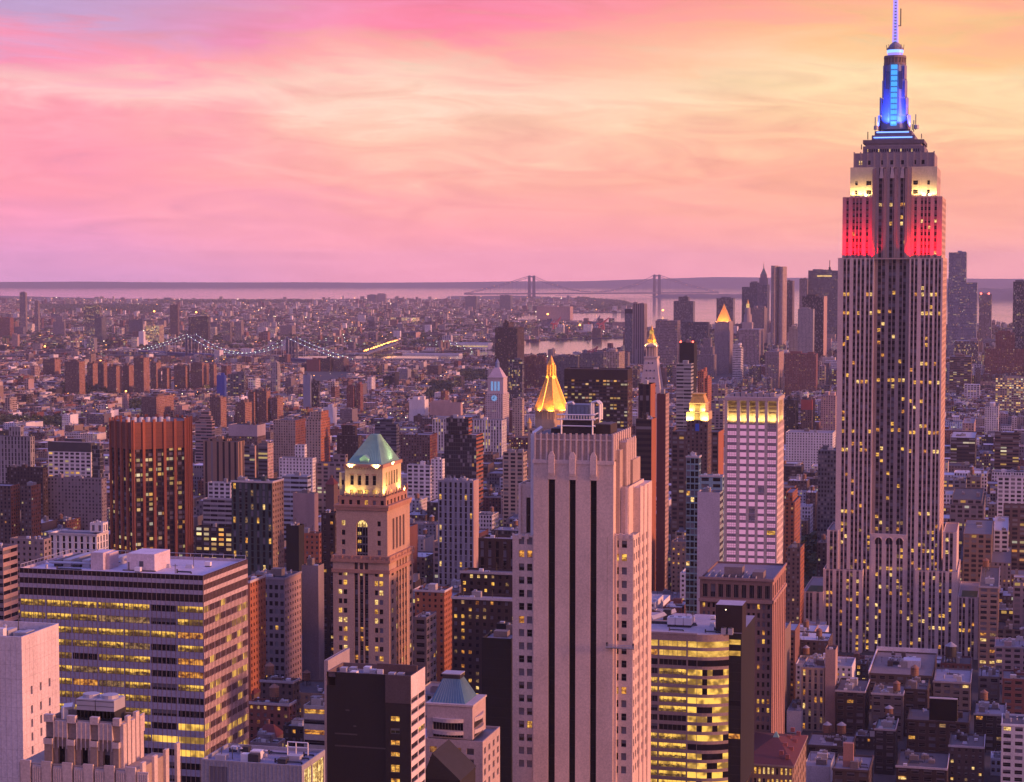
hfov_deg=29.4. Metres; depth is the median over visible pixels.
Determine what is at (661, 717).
window
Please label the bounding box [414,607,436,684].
stone house
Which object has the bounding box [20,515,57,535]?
loft building
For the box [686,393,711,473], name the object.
lit cap tower
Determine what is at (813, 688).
narrow tower
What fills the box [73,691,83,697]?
window
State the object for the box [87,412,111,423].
loft building
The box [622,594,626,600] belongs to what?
window
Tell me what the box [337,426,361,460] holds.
dark dome block
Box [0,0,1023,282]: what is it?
sky
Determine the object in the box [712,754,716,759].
window
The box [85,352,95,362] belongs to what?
loft building
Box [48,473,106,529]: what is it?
beige apartments
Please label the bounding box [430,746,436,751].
window
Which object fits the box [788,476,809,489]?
loft building
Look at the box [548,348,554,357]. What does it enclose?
loft building
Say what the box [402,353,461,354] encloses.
harbour shed
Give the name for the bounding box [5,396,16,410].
loft building
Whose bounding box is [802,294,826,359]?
dark slab
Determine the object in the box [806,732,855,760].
loft building
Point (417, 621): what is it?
window
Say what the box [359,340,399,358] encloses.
elevated road
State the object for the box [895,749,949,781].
loft building
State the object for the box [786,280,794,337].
gabled tower
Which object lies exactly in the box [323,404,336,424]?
white cube
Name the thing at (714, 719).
window
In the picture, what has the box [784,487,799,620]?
stepped loft
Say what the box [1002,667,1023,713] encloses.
brick house
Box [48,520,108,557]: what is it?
building
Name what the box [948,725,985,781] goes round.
brick house
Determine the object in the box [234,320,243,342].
apartment slabs
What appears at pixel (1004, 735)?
window
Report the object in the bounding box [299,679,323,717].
loft building
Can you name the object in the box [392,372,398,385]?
loft building
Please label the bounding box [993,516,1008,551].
white building
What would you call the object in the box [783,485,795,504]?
loft building
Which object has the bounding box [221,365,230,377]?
loft building
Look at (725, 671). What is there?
window
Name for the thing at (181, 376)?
housing slab
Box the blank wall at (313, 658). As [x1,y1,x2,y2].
[302,555,324,679]
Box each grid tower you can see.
[438,474,478,585]
[724,391,784,563]
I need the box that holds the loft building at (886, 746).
[874,713,898,774]
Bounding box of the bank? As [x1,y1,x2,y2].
[0,296,624,355]
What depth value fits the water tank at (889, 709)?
1019.79 m
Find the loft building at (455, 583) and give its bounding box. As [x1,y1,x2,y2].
[446,579,460,591]
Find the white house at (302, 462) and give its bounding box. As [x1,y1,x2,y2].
[279,444,315,491]
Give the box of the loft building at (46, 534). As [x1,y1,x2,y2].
[41,524,71,536]
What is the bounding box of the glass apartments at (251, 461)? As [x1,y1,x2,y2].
[244,443,257,477]
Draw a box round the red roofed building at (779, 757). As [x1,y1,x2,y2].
[747,727,807,781]
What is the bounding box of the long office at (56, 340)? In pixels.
[37,336,63,344]
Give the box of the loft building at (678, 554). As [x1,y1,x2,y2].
[671,536,685,591]
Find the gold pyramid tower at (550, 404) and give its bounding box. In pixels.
[527,355,565,478]
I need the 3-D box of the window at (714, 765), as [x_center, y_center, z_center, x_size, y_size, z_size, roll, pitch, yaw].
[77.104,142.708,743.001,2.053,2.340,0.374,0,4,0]
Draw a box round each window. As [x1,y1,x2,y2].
[21,598,44,605]
[21,611,44,618]
[46,600,70,606]
[47,613,70,619]
[59,626,70,632]
[59,639,71,645]
[59,652,71,658]
[59,665,71,671]
[59,678,71,684]
[60,690,71,696]
[60,746,64,762]
[72,601,95,607]
[72,614,96,620]
[73,627,96,633]
[73,640,97,646]
[73,653,96,659]
[73,665,96,672]
[73,678,96,685]
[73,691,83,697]
[83,748,87,763]
[98,602,122,609]
[98,615,122,622]
[98,628,123,635]
[99,641,123,648]
[99,654,123,661]
[99,667,123,674]
[99,680,123,687]
[105,749,109,764]
[124,603,149,610]
[125,616,149,623]
[125,629,149,636]
[125,642,149,649]
[125,655,149,662]
[125,668,149,675]
[125,681,150,688]
[126,694,150,701]
[126,707,150,714]
[144,734,150,740]
[145,721,150,727]
[145,747,150,753]
[151,604,175,611]
[151,617,174,624]
[151,631,174,637]
[151,644,176,650]
[151,657,176,664]
[151,670,176,677]
[152,683,176,690]
[152,696,176,703]
[152,709,176,716]
[169,762,174,768]
[169,775,174,781]
[177,606,202,612]
[177,619,202,626]
[178,632,202,639]
[178,645,202,652]
[178,658,202,665]
[178,671,202,678]
[178,684,203,691]
[178,697,203,704]
[178,710,203,717]
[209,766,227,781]
[304,709,323,714]
[304,719,323,724]
[304,729,323,734]
[304,740,324,745]
[304,766,310,781]
[313,757,323,781]
[350,475,353,484]
[357,520,367,554]
[358,475,360,484]
[365,476,368,484]
[391,716,399,721]
[391,728,399,733]
[391,740,399,745]
[391,752,399,756]
[391,765,399,772]
[391,778,399,781]
[411,718,416,726]
[411,729,416,737]
[416,620,423,623]
[416,627,423,631]
[416,635,423,639]
[416,643,424,646]
[416,650,424,654]
[416,658,424,662]
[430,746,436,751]
[433,721,462,730]
[433,733,462,737]
[467,748,473,754]
[474,719,481,727]
[519,550,523,556]
[519,563,523,570]
[519,577,523,583]
[519,590,523,596]
[519,603,523,609]
[519,616,523,622]
[519,629,523,635]
[519,642,523,648]
[519,655,523,661]
[519,668,523,675]
[519,681,523,688]
[519,694,523,701]
[519,708,523,714]
[519,721,523,727]
[519,734,523,740]
[519,747,523,753]
[519,760,523,766]
[527,498,530,532]
[527,537,531,544]
[527,550,531,557]
[527,564,531,570]
[527,577,531,583]
[527,590,531,596]
[527,603,531,609]
[527,616,531,622]
[527,629,531,636]
[527,643,531,649]
[527,656,531,662]
[527,669,531,675]
[527,682,531,688]
[527,695,531,701]
[527,708,531,714]
[527,721,531,727]
[527,734,531,740]
[527,747,531,753]
[527,760,531,766]
[621,660,625,667]
[621,674,625,680]
[621,687,625,693]
[621,700,625,706]
[621,713,625,720]
[621,727,625,733]
[621,740,625,746]
[621,753,625,759]
[621,766,625,772]
[622,541,626,547]
[622,554,626,560]
[622,567,626,574]
[622,581,626,587]
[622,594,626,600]
[622,607,626,614]
[622,621,626,627]
[622,634,626,640]
[651,649,657,654]
[651,667,657,673]
[651,677,657,682]
[651,686,656,691]
[651,695,656,700]
[651,705,656,710]
[651,714,656,719]
[651,723,656,728]
[651,732,656,738]
[651,742,656,747]
[651,751,656,756]
[651,760,656,765]
[651,769,656,775]
[658,770,685,776]
[658,779,685,781]
[659,640,686,646]
[659,649,685,655]
[659,659,685,665]
[659,668,685,674]
[659,677,685,683]
[659,686,685,693]
[659,696,685,702]
[659,705,685,711]
[659,714,685,721]
[659,724,685,730]
[659,733,685,739]
[659,742,685,749]
[659,751,685,758]
[659,761,685,767]
[694,405,699,419]
[697,642,701,647]
[697,651,701,656]
[697,660,701,666]
[697,670,701,675]
[697,679,701,684]
[697,688,701,694]
[697,698,701,703]
[697,707,701,712]
[697,716,701,722]
[697,726,701,731]
[697,735,701,740]
[697,744,701,750]
[697,754,701,759]
[697,763,701,768]
[697,772,701,777]
[702,642,707,647]
[702,651,706,656]
[702,661,706,666]
[702,670,706,675]
[702,679,706,684]
[702,689,706,694]
[702,698,706,703]
[702,707,706,712]
[702,717,706,722]
[702,726,706,731]
[702,735,706,740]
[702,745,706,750]
[702,754,706,759]
[702,763,706,768]
[703,583,706,595]
[707,642,712,647]
[707,651,712,656]
[707,661,712,666]
[707,670,712,675]
[707,679,712,684]
[707,689,711,694]
[707,698,711,703]
[707,707,711,712]
[707,717,711,722]
[707,726,711,731]
[707,735,711,740]
[707,745,711,750]
[707,754,711,759]
[707,763,711,768]
[711,584,714,596]
[712,679,717,684]
[712,688,717,694]
[712,698,717,703]
[712,707,717,712]
[712,716,717,722]
[712,726,717,731]
[712,735,716,740]
[712,744,716,750]
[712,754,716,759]
[712,763,716,768]
[712,772,716,777]
[713,642,717,647]
[713,651,717,656]
[713,660,717,666]
[713,670,717,675]
[717,725,722,731]
[717,735,722,740]
[717,744,722,749]
[717,753,722,759]
[717,763,722,768]
[717,772,722,777]
[718,584,722,596]
[718,641,722,647]
[718,651,722,656]
[718,660,722,665]
[718,669,722,675]
[718,679,722,684]
[718,688,722,693]
[718,697,722,703]
[718,707,722,712]
[718,716,722,721]
[723,641,728,646]
[723,650,728,656]
[723,660,728,665]
[723,669,728,674]
[723,678,728,684]
[723,688,728,693]
[723,697,728,702]
[723,706,727,712]
[723,716,727,721]
[723,725,727,730]
[723,734,727,740]
[723,743,727,749]
[723,753,727,758]
[723,762,727,767]
[723,771,727,777]
[726,584,730,596]
[727,424,736,427]
[727,431,736,434]
[727,438,736,441]
[727,445,735,448]
[727,452,735,455]
[727,459,735,463]
[727,466,735,470]
[727,473,735,477]
[727,480,735,484]
[727,487,735,491]
[727,494,735,498]
[727,501,735,505]
[727,508,735,512]
[727,515,735,519]
[727,522,735,526]
[727,529,735,533]
[727,536,735,540]
[727,543,735,547]
[727,550,735,554]
[727,557,735,561]
[729,639,740,644]
[729,651,740,655]
[729,734,739,738]
[734,585,737,597]
[742,585,745,597]
[749,585,753,597]
[757,586,761,598]
[765,586,769,598]
[766,552,774,555]
[766,559,774,562]
[767,432,775,435]
[767,439,775,442]
[767,446,775,449]
[767,453,775,456]
[767,460,775,464]
[767,467,775,471]
[767,474,775,478]
[767,481,775,485]
[767,488,775,492]
[767,495,775,499]
[767,502,775,506]
[767,509,775,513]
[767,516,774,520]
[767,524,774,527]
[767,531,774,534]
[767,538,774,541]
[767,545,774,548]
[768,425,775,428]
[808,747,815,750]
[835,771,842,775]
[847,772,854,775]
[859,773,866,776]
[874,537,881,543]
[885,537,892,543]
[890,64,896,125]
[895,537,902,544]
[898,768,906,772]
[898,776,905,779]
[923,777,931,781]
[924,770,931,773]
[936,771,944,774]
[936,778,944,781]
[1003,727,1010,730]
[1003,734,1010,737]
[1003,741,1010,744]
[1003,748,1010,751]
[1015,734,1022,738]
[1015,742,1022,745]
[1015,749,1022,752]
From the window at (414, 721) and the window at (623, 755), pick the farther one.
the window at (623, 755)
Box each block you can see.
[0,543,18,620]
[0,617,59,781]
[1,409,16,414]
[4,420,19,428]
[7,463,47,518]
[19,548,248,781]
[19,691,180,781]
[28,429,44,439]
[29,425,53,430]
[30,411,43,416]
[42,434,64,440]
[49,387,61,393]
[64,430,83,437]
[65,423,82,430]
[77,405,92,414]
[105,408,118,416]
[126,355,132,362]
[129,318,143,333]
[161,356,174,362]
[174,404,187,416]
[188,316,209,338]
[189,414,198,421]
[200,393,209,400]
[201,741,324,781]
[227,372,245,395]
[228,421,265,444]
[248,567,301,680]
[282,471,310,539]
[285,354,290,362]
[286,522,303,623]
[293,488,317,530]
[304,525,320,563]
[304,695,324,749]
[316,454,347,513]
[327,662,424,781]
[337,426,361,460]
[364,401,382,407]
[367,294,376,302]
[375,419,398,457]
[377,293,386,301]
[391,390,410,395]
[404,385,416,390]
[407,460,430,501]
[431,457,444,499]
[451,587,511,693]
[460,562,511,594]
[465,296,477,309]
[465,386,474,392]
[478,528,511,568]
[500,295,511,308]
[503,449,526,525]
[509,358,523,400]
[636,412,655,590]
[671,428,723,540]
[681,321,709,344]
[697,484,722,613]
[698,561,786,733]
[711,384,727,399]
[711,397,724,432]
[765,349,783,387]
[784,351,817,395]
[787,697,802,732]
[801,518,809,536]
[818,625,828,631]
[868,646,937,711]
[933,667,971,713]
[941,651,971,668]
[950,431,976,466]
[950,487,985,549]
[955,338,978,362]
[962,418,975,430]
[963,519,992,581]
[978,564,999,669]
[994,431,1018,469]
[994,632,1023,683]
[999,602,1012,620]
[1001,708,1023,781]
[1003,503,1023,568]
[1013,579,1023,625]
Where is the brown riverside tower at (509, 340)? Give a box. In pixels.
[495,320,523,390]
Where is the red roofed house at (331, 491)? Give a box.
[326,475,337,510]
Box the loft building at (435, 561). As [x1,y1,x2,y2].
[433,539,437,582]
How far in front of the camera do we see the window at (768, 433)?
1004.57 m
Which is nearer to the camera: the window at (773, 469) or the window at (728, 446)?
the window at (773, 469)
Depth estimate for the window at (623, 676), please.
648.28 m
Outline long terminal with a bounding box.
[537,306,572,318]
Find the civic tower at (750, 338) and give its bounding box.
[738,301,763,364]
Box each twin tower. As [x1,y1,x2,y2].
[625,308,632,363]
[633,302,646,363]
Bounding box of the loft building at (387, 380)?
[383,375,391,386]
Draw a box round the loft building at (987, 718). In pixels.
[974,698,1005,751]
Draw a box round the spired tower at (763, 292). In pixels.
[757,265,769,332]
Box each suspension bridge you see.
[138,333,350,361]
[464,274,718,296]
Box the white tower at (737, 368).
[732,343,742,378]
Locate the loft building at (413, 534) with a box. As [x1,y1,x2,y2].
[410,523,417,573]
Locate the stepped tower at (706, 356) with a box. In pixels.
[697,338,716,377]
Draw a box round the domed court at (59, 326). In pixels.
[53,316,65,335]
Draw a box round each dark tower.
[95,316,106,341]
[673,295,694,326]
[716,297,734,325]
[1012,280,1023,348]
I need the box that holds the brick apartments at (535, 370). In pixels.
[524,355,546,387]
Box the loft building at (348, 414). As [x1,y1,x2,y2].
[340,407,357,423]
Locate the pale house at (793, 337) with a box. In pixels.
[789,325,797,350]
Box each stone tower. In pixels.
[752,306,766,342]
[799,278,807,308]
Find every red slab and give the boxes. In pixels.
[638,379,654,417]
[656,389,668,590]
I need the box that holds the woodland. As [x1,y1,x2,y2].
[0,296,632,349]
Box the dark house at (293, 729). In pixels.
[283,711,303,746]
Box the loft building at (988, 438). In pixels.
[982,433,994,445]
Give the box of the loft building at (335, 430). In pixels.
[330,425,341,434]
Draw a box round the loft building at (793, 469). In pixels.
[784,462,803,480]
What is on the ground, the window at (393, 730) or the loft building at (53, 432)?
the loft building at (53, 432)
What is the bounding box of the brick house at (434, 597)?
[414,583,452,681]
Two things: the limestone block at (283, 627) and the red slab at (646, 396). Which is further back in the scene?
the red slab at (646, 396)
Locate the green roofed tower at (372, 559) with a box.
[331,434,414,664]
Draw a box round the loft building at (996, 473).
[992,469,1023,480]
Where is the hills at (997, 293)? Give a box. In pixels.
[947,288,1012,298]
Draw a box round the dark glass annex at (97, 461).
[92,443,103,477]
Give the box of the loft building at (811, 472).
[802,468,817,475]
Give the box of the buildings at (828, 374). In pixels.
[0,320,1023,737]
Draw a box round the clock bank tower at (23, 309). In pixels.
[20,292,26,331]
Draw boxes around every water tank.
[264,662,274,679]
[269,684,278,702]
[302,670,310,685]
[429,515,433,523]
[513,519,517,527]
[803,619,808,630]
[803,645,809,656]
[816,628,821,639]
[821,534,825,541]
[823,721,831,736]
[837,722,845,735]
[853,651,859,659]
[885,705,892,714]
[893,680,900,693]
[910,664,918,677]
[945,642,956,662]
[980,690,987,700]
[982,558,989,570]
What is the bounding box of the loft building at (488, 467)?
[483,462,493,479]
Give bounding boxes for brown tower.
[170,304,178,336]
[321,507,335,658]
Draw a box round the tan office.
[306,408,329,461]
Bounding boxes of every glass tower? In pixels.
[231,474,283,575]
[444,415,482,511]
[685,451,701,613]
[699,473,723,560]
[947,251,977,356]
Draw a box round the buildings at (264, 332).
[0,295,631,354]
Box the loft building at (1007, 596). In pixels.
[1003,587,1012,606]
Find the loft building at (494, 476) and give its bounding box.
[487,470,502,484]
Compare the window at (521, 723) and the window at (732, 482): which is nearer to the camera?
the window at (521, 723)
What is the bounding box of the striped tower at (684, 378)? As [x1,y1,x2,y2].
[676,360,693,428]
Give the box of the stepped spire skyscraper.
[804,0,979,659]
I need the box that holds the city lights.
[16,297,1023,413]
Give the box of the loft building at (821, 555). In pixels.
[817,536,826,576]
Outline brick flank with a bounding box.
[248,569,265,700]
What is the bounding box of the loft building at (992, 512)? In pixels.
[988,501,996,516]
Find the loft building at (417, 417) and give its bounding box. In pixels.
[413,414,432,422]
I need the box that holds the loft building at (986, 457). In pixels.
[980,450,993,466]
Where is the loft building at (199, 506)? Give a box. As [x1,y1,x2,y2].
[196,497,205,514]
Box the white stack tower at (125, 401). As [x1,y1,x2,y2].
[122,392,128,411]
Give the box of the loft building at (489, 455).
[483,451,498,460]
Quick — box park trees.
[0,367,1016,588]
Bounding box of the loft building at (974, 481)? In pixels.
[966,472,980,487]
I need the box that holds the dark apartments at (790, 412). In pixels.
[784,395,798,443]
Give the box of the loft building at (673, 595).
[651,587,679,599]
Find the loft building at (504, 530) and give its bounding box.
[491,526,517,535]
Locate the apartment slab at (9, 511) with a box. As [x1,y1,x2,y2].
[0,483,19,543]
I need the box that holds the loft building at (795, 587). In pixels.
[786,542,803,623]
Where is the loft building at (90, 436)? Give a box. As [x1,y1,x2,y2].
[80,432,105,441]
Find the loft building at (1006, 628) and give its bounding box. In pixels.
[998,619,1023,638]
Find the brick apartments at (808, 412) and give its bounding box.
[801,396,814,429]
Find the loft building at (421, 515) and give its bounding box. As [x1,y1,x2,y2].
[410,508,426,520]
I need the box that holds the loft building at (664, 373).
[661,366,666,385]
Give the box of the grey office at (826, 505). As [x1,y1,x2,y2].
[817,444,835,541]
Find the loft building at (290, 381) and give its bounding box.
[285,377,295,387]
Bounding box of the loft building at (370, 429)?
[365,425,374,433]
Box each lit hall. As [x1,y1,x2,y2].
[195,523,231,557]
[390,317,418,321]
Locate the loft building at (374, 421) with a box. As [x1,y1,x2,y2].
[370,417,394,424]
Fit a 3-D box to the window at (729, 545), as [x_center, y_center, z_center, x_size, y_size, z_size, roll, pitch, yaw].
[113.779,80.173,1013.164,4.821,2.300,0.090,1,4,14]
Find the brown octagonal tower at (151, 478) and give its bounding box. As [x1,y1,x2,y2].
[109,414,193,556]
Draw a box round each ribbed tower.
[203,435,244,496]
[742,281,758,321]
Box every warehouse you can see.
[280,325,295,335]
[307,358,321,371]
[321,356,333,371]
[333,357,348,371]
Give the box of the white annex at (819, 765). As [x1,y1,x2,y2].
[806,749,834,781]
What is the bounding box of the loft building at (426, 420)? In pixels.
[420,415,437,427]
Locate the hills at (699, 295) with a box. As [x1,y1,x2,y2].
[651,294,741,297]
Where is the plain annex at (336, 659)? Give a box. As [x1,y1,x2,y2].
[324,648,349,781]
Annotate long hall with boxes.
[430,400,462,415]
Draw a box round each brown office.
[400,431,436,469]
[949,353,971,391]
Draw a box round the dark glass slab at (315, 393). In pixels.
[312,379,319,407]
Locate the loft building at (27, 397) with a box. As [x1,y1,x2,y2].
[21,392,32,403]
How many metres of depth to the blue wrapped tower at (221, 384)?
3873.22 m
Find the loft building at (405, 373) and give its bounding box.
[398,367,410,379]
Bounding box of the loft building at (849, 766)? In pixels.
[832,742,873,781]
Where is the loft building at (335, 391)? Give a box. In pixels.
[331,385,339,397]
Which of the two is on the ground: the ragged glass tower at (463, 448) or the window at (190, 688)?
the ragged glass tower at (463, 448)
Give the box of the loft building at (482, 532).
[479,526,488,536]
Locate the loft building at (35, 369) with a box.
[31,365,39,375]
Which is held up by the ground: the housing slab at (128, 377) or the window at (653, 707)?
the housing slab at (128, 377)
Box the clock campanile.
[636,326,663,481]
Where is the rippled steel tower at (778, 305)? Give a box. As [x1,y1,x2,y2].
[770,266,786,344]
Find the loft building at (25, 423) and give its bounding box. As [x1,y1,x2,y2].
[14,420,34,426]
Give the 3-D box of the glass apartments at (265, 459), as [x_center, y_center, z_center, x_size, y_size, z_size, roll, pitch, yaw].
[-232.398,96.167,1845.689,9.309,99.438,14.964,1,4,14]
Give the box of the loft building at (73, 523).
[57,516,80,529]
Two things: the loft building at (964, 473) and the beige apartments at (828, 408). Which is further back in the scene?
the beige apartments at (828, 408)
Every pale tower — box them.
[12,333,19,345]
[270,360,279,393]
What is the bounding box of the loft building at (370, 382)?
[367,376,374,392]
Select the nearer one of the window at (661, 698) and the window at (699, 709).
the window at (699, 709)
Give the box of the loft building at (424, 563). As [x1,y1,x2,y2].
[417,551,432,583]
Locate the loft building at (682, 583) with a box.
[680,568,685,599]
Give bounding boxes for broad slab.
[808,260,837,338]
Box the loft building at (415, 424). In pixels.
[402,422,419,426]
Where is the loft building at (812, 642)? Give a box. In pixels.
[800,631,832,655]
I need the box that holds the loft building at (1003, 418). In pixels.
[999,412,1007,430]
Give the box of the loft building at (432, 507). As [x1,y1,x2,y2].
[427,498,437,520]
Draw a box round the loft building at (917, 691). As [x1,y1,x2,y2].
[903,676,929,736]
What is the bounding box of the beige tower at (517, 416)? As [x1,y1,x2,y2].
[512,397,523,435]
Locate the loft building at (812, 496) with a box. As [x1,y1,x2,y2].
[806,489,817,530]
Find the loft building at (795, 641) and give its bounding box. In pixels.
[790,622,799,702]
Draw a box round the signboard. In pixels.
[929,697,957,720]
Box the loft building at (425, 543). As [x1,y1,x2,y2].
[418,534,433,551]
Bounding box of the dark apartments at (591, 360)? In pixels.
[580,352,602,367]
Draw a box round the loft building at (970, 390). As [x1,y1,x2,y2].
[964,383,979,398]
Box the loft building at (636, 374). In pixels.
[633,368,639,387]
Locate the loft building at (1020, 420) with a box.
[1008,414,1023,428]
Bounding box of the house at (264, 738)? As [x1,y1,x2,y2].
[250,728,284,746]
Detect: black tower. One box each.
[482,621,511,781]
[679,339,696,392]
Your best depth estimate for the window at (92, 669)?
575.75 m
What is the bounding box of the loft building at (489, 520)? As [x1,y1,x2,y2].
[479,511,498,531]
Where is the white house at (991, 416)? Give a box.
[985,402,998,434]
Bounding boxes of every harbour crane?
[550,317,560,328]
[591,316,599,327]
[596,317,608,329]
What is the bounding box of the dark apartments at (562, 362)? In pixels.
[553,355,579,388]
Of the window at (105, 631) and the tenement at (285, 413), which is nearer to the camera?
the window at (105, 631)
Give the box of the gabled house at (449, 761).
[425,739,475,781]
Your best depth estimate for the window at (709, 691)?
740.99 m
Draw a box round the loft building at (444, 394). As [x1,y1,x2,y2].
[441,389,448,399]
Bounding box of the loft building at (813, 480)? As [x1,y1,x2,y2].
[787,474,817,484]
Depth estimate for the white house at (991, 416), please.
2702.41 m
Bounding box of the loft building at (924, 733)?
[906,707,969,751]
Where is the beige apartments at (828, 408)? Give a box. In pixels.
[821,391,836,429]
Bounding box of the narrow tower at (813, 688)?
[801,655,824,730]
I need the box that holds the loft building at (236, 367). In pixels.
[232,364,240,371]
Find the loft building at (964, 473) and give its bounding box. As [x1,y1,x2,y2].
[954,470,986,505]
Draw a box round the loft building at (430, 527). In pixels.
[410,518,437,540]
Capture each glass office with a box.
[401,331,420,337]
[651,600,754,781]
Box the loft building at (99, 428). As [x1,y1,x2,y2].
[89,424,105,431]
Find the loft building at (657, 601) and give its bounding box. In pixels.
[652,594,662,610]
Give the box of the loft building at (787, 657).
[784,621,790,731]
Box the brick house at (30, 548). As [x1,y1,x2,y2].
[10,529,51,619]
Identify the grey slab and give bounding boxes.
[0,427,34,482]
[798,307,814,352]
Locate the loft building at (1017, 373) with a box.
[1008,372,1023,376]
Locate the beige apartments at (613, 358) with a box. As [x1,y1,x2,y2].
[603,349,624,367]
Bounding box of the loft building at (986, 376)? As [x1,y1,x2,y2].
[983,373,990,380]
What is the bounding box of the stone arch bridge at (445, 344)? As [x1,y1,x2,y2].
[315,336,472,351]
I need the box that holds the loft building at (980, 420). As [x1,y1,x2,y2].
[974,415,984,425]
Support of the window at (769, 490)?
in the white grid tower at (753, 473)
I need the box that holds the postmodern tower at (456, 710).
[425,670,499,781]
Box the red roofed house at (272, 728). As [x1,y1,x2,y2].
[255,719,282,737]
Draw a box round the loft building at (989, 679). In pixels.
[978,665,999,702]
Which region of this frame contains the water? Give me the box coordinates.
[0,288,1012,360]
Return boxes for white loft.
[208,478,231,497]
[786,428,835,469]
[997,474,1023,515]
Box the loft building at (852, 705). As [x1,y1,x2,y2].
[835,677,869,734]
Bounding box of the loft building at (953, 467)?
[949,462,972,471]
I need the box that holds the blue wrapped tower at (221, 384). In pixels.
[217,373,226,395]
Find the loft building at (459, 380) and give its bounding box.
[454,375,464,388]
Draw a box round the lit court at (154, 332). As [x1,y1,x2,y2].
[145,324,163,342]
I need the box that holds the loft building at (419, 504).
[410,493,426,510]
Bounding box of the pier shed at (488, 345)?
[450,342,492,349]
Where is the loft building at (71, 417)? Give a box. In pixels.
[62,412,77,430]
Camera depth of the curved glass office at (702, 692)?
743.44 m
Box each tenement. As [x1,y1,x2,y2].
[9,410,21,415]
[249,691,296,744]
[260,670,299,717]
[271,411,287,420]
[855,727,874,749]
[856,659,867,678]
[990,748,1000,775]
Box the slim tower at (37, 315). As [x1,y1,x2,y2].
[35,300,39,331]
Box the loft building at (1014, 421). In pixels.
[1011,415,1016,430]
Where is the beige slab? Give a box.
[273,417,305,476]
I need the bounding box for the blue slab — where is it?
[303,373,311,407]
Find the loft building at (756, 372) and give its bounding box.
[752,365,760,384]
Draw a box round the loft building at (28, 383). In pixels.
[24,378,33,389]
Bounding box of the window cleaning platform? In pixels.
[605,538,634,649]
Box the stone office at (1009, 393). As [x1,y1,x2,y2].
[995,376,1023,413]
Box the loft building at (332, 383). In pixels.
[328,380,338,390]
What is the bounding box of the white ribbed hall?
[48,438,94,476]
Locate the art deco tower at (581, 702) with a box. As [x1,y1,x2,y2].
[512,400,651,781]
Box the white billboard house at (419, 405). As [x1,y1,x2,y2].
[409,396,428,420]
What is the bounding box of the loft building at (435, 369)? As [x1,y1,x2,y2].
[427,364,441,375]
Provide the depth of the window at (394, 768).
569.18 m
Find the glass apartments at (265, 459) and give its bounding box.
[258,440,273,477]
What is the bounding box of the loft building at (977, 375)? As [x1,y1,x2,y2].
[975,367,980,383]
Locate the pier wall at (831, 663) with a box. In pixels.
[825,642,837,731]
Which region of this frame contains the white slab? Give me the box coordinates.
[139,331,145,344]
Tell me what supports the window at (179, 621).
in the office block at (158, 638)
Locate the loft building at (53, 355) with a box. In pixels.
[49,354,57,358]
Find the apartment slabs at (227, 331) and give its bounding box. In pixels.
[223,321,231,341]
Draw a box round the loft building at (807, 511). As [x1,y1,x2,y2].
[800,502,812,532]
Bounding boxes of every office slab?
[564,367,632,436]
[655,319,679,364]
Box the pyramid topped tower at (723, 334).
[714,304,733,373]
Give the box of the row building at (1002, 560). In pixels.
[959,544,1011,589]
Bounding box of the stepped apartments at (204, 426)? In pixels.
[195,411,214,462]
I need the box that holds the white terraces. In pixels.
[203,497,231,525]
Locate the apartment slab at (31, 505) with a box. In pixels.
[21,481,40,536]
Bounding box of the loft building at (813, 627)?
[800,623,817,630]
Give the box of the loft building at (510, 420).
[509,408,511,431]
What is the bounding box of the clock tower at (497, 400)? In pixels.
[486,358,508,431]
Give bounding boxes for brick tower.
[0,317,13,336]
[697,367,706,392]
[704,375,711,409]
[985,330,1023,380]
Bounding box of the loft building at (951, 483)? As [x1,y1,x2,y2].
[944,476,966,489]
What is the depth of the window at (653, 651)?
744.71 m
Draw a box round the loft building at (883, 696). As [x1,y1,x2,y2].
[871,683,904,740]
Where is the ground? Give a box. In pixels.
[0,358,1001,781]
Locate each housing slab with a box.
[43,357,60,374]
[64,360,84,393]
[87,361,97,385]
[98,361,107,388]
[107,364,121,392]
[123,363,133,392]
[134,355,149,392]
[142,393,173,416]
[150,360,160,388]
[162,367,170,388]
[174,363,189,388]
[190,362,208,388]
[210,362,216,388]
[210,394,226,426]
[235,399,251,422]
[248,389,257,422]
[258,388,270,422]
[271,395,282,420]
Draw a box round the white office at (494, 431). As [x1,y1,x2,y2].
[432,417,506,456]
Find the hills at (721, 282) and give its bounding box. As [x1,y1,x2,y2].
[0,277,1023,287]
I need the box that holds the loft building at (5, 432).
[0,429,8,435]
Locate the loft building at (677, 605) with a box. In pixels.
[663,598,684,612]
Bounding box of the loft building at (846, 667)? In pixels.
[795,653,855,698]
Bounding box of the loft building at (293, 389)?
[287,385,297,394]
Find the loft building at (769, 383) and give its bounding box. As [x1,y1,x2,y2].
[767,376,771,390]
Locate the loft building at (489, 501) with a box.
[483,492,500,513]
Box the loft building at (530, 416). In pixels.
[524,414,534,426]
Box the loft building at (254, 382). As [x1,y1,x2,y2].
[248,376,259,388]
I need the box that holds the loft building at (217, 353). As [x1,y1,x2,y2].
[214,350,222,361]
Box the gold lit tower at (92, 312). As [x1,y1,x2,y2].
[84,304,101,335]
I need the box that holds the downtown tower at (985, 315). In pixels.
[978,293,991,340]
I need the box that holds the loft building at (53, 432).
[45,428,63,435]
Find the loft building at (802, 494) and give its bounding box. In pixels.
[798,490,806,503]

